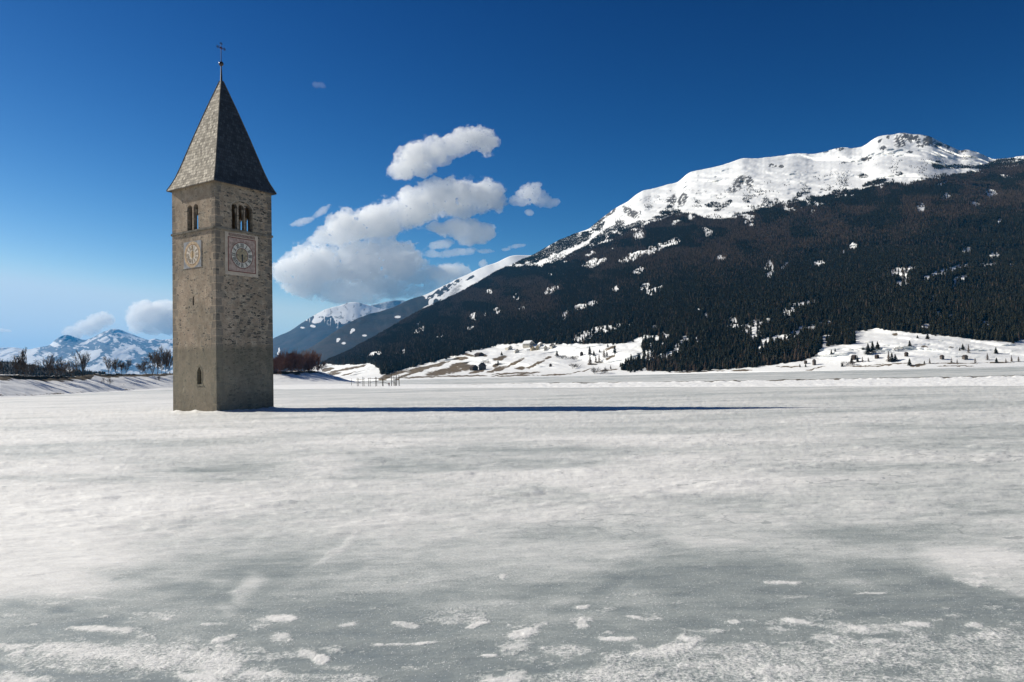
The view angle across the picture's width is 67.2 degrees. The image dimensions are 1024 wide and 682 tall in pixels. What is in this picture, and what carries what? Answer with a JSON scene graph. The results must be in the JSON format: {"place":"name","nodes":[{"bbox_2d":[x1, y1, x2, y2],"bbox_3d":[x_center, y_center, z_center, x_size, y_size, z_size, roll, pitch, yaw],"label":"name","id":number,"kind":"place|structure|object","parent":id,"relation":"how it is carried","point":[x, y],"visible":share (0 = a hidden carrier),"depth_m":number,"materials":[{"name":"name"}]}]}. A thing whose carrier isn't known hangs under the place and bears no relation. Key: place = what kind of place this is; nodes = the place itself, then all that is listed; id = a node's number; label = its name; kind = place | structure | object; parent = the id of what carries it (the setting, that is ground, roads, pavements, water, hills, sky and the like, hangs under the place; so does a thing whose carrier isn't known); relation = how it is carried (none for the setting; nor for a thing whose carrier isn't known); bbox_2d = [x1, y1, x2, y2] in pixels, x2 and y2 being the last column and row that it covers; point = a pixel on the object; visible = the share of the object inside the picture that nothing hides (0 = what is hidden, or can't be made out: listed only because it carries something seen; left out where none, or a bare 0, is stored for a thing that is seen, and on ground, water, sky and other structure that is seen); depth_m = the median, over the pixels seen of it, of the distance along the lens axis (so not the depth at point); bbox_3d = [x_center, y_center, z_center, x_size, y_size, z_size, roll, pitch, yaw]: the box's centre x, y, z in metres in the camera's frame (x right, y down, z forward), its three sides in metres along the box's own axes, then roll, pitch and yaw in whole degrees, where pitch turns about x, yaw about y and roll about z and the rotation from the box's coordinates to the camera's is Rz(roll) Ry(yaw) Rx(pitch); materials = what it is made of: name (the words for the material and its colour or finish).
{"place":"outdoors","nodes":[
{"label":"outdoors","id":0,"kind":"place"},
{"bbox_2d":[1,361,101,374],"bbox_3d":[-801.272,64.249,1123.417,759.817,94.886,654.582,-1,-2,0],"label":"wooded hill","id":1,"kind":"structure","parent":0,"point":[9,363],"depth_m":1046.26,"materials":[{"name":"brown plant"}]},
{"bbox_2d":[0,329,172,373],"bbox_3d":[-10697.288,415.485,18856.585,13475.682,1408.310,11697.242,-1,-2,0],"label":"massif","id":2,"kind":"structure","parent":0,"point":[116,344],"depth_m":16898.53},
{"bbox_2d":[0,371,361,397],"bbox_3d":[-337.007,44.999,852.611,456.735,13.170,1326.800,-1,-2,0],"label":"snowy lake bank","id":3,"kind":"structure","parent":0,"point":[20,386],"depth_m":360.65,"materials":[{"name":"white snow"}]},
{"bbox_2d":[0,359,20,376],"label":"bushy tree","id":4,"kind":"object","parent":3,"relation":"on","point":[18,367],"visible":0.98,"depth_m":306.56,"materials":[{"name":"brown plant"}]},
{"bbox_2d":[10,355,28,376],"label":"bare tree","id":5,"kind":"object","parent":3,"relation":"on","point":[18,362],"visible":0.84,"depth_m":311.10,"materials":[{"name":"brown plant"}]},
{"bbox_2d":[17,347,26,375],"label":"slender tree","id":6,"kind":"object","parent":3,"relation":"on","point":[20,358],"visible":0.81,"depth_m":316.03,"materials":[{"name":"brown plant"}]},
{"bbox_2d":[24,357,68,376],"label":"bushy tree","id":7,"kind":"object","parent":3,"relation":"on","point":[34,366],"visible":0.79,"depth_m":330.28,"materials":[{"name":"brown plant"}]},
{"bbox_2d":[43,355,58,376],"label":"bare tree","id":8,"kind":"object","parent":3,"relation":"on","point":[50,364],"visible":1,"depth_m":335.70,"materials":[{"name":"brown plant"}]},
{"bbox_2d":[33,356,74,375],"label":"bushy tree","id":9,"kind":"object","parent":3,"relation":"on","point":[69,364],"visible":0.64,"depth_m":350.31,"materials":[{"name":"brown plant"}]},
{"bbox_2d":[45,361,76,377],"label":"bushy tree","id":10,"kind":"object","parent":3,"relation":"on","point":[64,368],"visible":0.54,"depth_m":350.21,"materials":[{"name":"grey plant"}]},
{"bbox_2d":[60,357,86,376],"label":"bushy tree","id":11,"kind":"object","parent":3,"relation":"on","point":[82,367],"visible":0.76,"depth_m":363.71,"materials":[{"name":"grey plant"}]},
{"bbox_2d":[70,350,89,374],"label":"slender tree","id":12,"kind":"object","parent":3,"relation":"on","point":[82,359],"visible":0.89,"depth_m":366.46,"materials":[{"name":"brown plant"}]},
{"bbox_2d":[102,357,118,374],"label":"bare tree","id":13,"kind":"object","parent":3,"relation":"on","point":[108,365],"visible":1,"depth_m":394.82,"materials":[{"name":"brown plant"}]},
{"bbox_2d":[112,358,120,373],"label":"slender tree","id":14,"kind":"object","parent":3,"relation":"on","point":[116,365],"visible":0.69,"depth_m":404.21,"materials":[{"name":"brown plant"}]},
{"bbox_2d":[117,359,124,373],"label":"slender tree","id":15,"kind":"object","parent":3,"relation":"on","point":[122,365],"visible":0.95,"depth_m":405.82,"materials":[{"name":"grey plant"}]},
{"bbox_2d":[123,357,131,372],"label":"bare tree","id":16,"kind":"object","parent":3,"relation":"on","point":[127,363],"visible":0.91,"depth_m":414.08,"materials":[{"name":"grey plant"}]},
{"bbox_2d":[135,362,145,371],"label":"slender tree","id":17,"kind":"object","parent":3,"relation":"on","point":[139,367],"visible":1,"depth_m":429.05,"materials":[{"name":"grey plant"}]},
{"bbox_2d":[141,361,150,373],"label":"slender tree","id":18,"kind":"object","parent":3,"relation":"on","point":[144,364],"visible":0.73,"depth_m":435.06,"materials":[{"name":"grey plant"}]},
{"bbox_2d":[142,349,162,373],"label":"bare tree","id":19,"kind":"object","parent":3,"relation":"on","point":[152,361],"visible":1,"depth_m":440.52,"materials":[{"name":"grey plant"}]},
{"bbox_2d":[154,352,163,373],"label":"slender tree","id":20,"kind":"object","parent":3,"relation":"on","point":[158,364],"visible":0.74,"depth_m":447.00,"materials":[{"name":"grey plant"}]},
{"bbox_2d":[159,358,166,372],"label":"bare tree","id":21,"kind":"object","parent":3,"relation":"on","point":[161,364],"visible":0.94,"depth_m":450.26,"materials":[{"name":"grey plant"}]},
{"bbox_2d":[158,346,172,373],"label":"bare tree","id":22,"kind":"object","parent":3,"relation":"on","point":[166,353],"visible":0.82,"depth_m":452.17,"materials":[{"name":"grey plant"}]},
{"bbox_2d":[159,349,172,370],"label":"slender tree","id":23,"kind":"object","parent":3,"relation":"on","point":[169,359],"visible":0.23,"depth_m":460.82,"materials":[{"name":"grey plant"}]},
{"bbox_2d":[273,357,288,371],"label":"brown shrub","id":24,"kind":"object","parent":3,"relation":"on","point":[282,368],"visible":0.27,"depth_m":558.15,"materials":[{"name":"brown plant"}]},
{"bbox_2d":[273,355,289,373],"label":"brown shrub","id":25,"kind":"object","parent":3,"relation":"on","point":[279,365],"visible":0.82,"depth_m":551.32,"materials":[{"name":"brown plant"}]},
{"bbox_2d":[275,348,301,371],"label":"brown shrub","id":26,"kind":"object","parent":3,"relation":"on","point":[286,355],"visible":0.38,"depth_m":560.76,"materials":[{"name":"brown plant"}]},
{"bbox_2d":[285,351,302,371],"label":"brown shrub","id":27,"kind":"object","parent":3,"relation":"on","point":[291,365],"visible":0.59,"depth_m":562.64,"materials":[{"name":"brown plant"}]},
{"bbox_2d":[294,356,311,371],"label":"brown shrub","id":28,"kind":"object","parent":3,"relation":"on","point":[299,367],"visible":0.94,"depth_m":561.31,"materials":[{"name":"brown plant"}]},
{"bbox_2d":[293,349,321,371],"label":"brown shrub","id":29,"kind":"object","parent":3,"relation":"on","point":[314,357],"visible":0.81,"depth_m":564.94,"materials":[{"name":"brown plant"}]},
{"bbox_2d":[305,362,326,370],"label":"brown shrub","id":30,"kind":"object","parent":3,"relation":"on","point":[319,366],"visible":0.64,"depth_m":571.67,"materials":[{"name":"brown plant"}]},
{"bbox_2d":[273,302,383,358],"bbox_3d":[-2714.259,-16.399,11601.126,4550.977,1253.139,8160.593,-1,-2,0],"label":"dome mountain","id":31,"kind":"structure","parent":0,"point":[315,329],"depth_m":10916.64,"materials":[{"name":"white snow"}]},
{"bbox_2d":[371,300,404,309],"bbox_3d":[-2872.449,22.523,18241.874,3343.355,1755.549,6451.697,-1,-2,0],"label":"faint far ridge","id":32,"kind":"structure","parent":0,"point":[388,305],"depth_m":17102.98,"materials":[{"name":"blue"}]},
{"bbox_2d":[273,255,530,370],"bbox_3d":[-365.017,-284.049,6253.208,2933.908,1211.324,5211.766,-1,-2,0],"label":"ridge","id":33,"kind":"structure","parent":0,"point":[351,334],"depth_m":5988.47,"materials":[{"name":"white snow"}]},
{"bbox_2d":[0,367,1023,681],"bbox_3d":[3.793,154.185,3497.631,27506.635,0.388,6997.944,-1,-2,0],"label":"frozen lake","id":34,"kind":"structure","parent":0,"point":[632,535],"depth_m":16.80,"materials":[{"name":"white ice"}]},
{"bbox_2d":[166,42,276,410],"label":"bell tower","id":35,"kind":"structure","parent":34,"relation":"in","point":[220,186],"depth_m":90.79,"materials":[{"name":"stone"}]},
{"bbox_2d":[351,374,399,385],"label":"wooden jetty","id":36,"kind":"object","parent":34,"relation":"in","point":[376,378],"visible":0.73,"depth_m":276.64,"materials":[{"name":"brown wood"}]},
{"bbox_2d":[273,375,1023,388],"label":"snow bar","id":37,"kind":"object","parent":34,"relation":"on","point":[1015,380],"visible":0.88,"depth_m":170.46,"materials":[{"name":"white snow"}]},
{"bbox_2d":[0,0,1023,348],"label":"sky","id":38,"kind":"structure","parent":0,"point":[407,149],"materials":[{"name":"blue"}]},
{"bbox_2d":[310,133,1023,380],"bbox_3d":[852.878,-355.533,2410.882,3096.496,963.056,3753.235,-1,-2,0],"label":"mountain","id":39,"kind":"structure","parent":0,"point":[797,172],"depth_m":1650.93,"materials":[{"name":"white snow"}]},
{"bbox_2d":[469,365,478,370],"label":"farm barn","id":40,"kind":"structure","parent":39,"relation":"on","point":[473,367],"depth_m":961.38,"materials":[{"name":"brown wood"}]},
{"bbox_2d":[474,352,483,356],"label":"farm barn","id":41,"kind":"structure","parent":39,"relation":"on","point":[478,354],"depth_m":1103.01,"materials":[{"name":"brown wood"}]},
{"bbox_2d":[478,363,486,369],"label":"farm barn","id":42,"kind":"structure","parent":39,"relation":"on","point":[482,366],"depth_m":961.46,"materials":[{"name":"grey wood"}]},
{"bbox_2d":[504,345,512,349],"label":"village house","id":43,"kind":"structure","parent":39,"relation":"on","point":[508,347],"depth_m":1137.89,"materials":[{"name":"white"}]},
{"bbox_2d":[0,150,1023,376],"bbox_3d":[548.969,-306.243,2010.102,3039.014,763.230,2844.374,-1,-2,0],"label":"forest","id":44,"kind":"object","parent":39,"relation":"on","point":[848,292],"visible":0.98,"depth_m":1421.61,"materials":[{"name":"plant"}]},
{"bbox_2d":[522,340,534,347],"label":"village house","id":45,"kind":"structure","parent":39,"relation":"on","point":[528,344],"depth_m":1127.34,"materials":[{"name":"white"}]},
{"bbox_2d":[591,366,607,373],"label":"pale shrub","id":46,"kind":"object","parent":39,"relation":"on","point":[605,370],"visible":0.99,"depth_m":789.65,"materials":[{"name":"grey plant"}]},
{"bbox_2d":[864,343,871,353],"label":"spruce tree","id":47,"kind":"object","parent":39,"relation":"on","point":[868,351],"visible":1,"depth_m":630.82,"materials":[{"name":"green plant"}]},
{"bbox_2d":[870,341,875,352],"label":"spruce tree","id":48,"kind":"object","parent":39,"relation":"on","point":[872,349],"visible":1,"depth_m":631.52,"materials":[{"name":"green plant"}]}
]}

